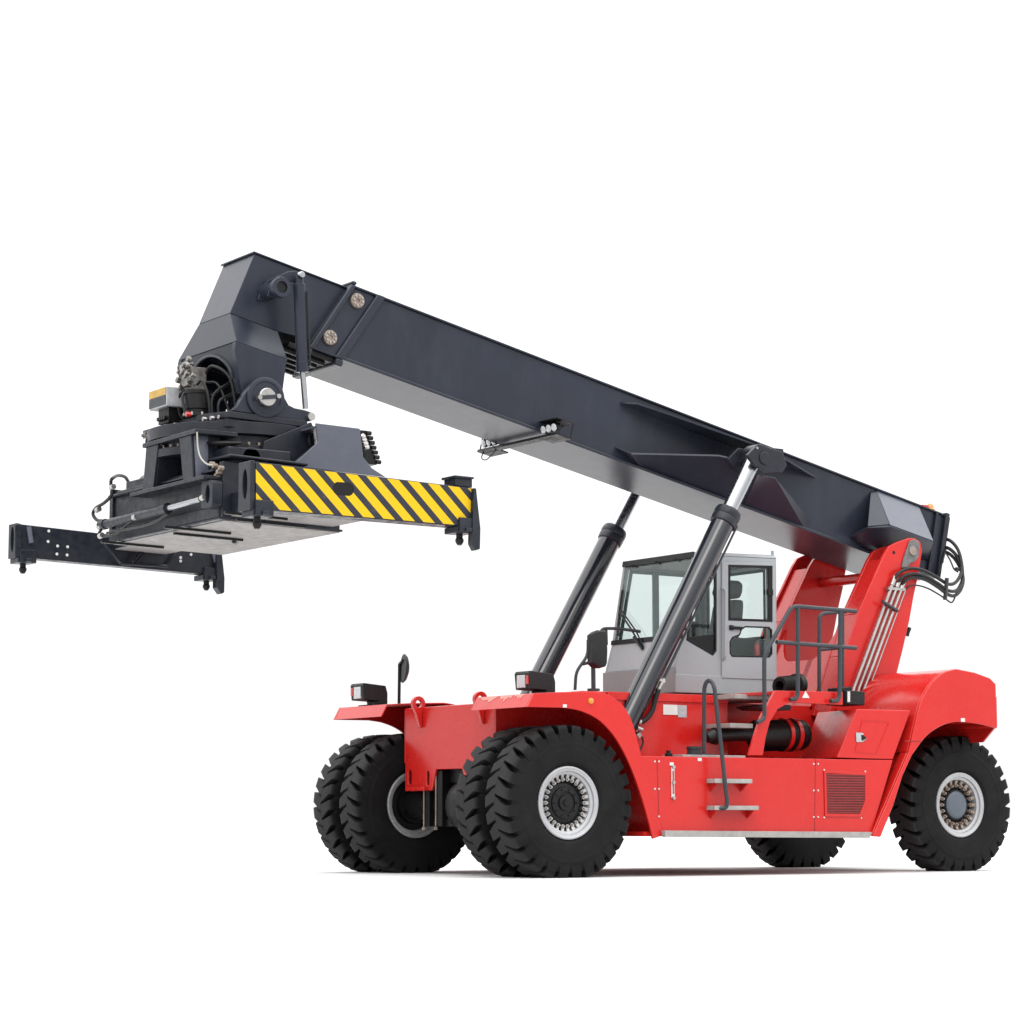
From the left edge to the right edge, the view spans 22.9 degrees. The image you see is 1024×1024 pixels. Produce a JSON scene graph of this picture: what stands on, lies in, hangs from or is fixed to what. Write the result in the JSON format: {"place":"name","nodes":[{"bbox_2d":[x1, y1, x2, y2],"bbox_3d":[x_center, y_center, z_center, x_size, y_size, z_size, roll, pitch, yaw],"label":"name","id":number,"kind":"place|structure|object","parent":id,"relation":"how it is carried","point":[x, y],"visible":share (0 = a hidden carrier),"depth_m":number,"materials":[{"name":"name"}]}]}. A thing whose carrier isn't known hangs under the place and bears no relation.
{"place":"outdoors","nodes":[
{"label":"outdoors","id":0,"kind":"place"},
{"bbox_2d":[0,822,1023,1023],"bbox_3d":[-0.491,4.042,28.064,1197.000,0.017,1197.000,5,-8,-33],"label":"ground","id":1,"kind":"structure","parent":0,"point":[210,923],"depth_m":13.21,"materials":[{"name":"white"}]},
{"bbox_2d":[8,251,1009,877],"bbox_3d":[0.609,0.833,29.193,11.314,6.629,5.878,5,-8,-33],"label":"reach stacker","id":2,"kind":"object","parent":1,"relation":"on","point":[798,733],"visible":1,"depth_m":28.55,"materials":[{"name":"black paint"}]},
{"bbox_2d":[0,0,1023,822],"label":"sky","id":3,"kind":"structure","parent":0,"point":[796,227],"materials":[{"name":"white"}]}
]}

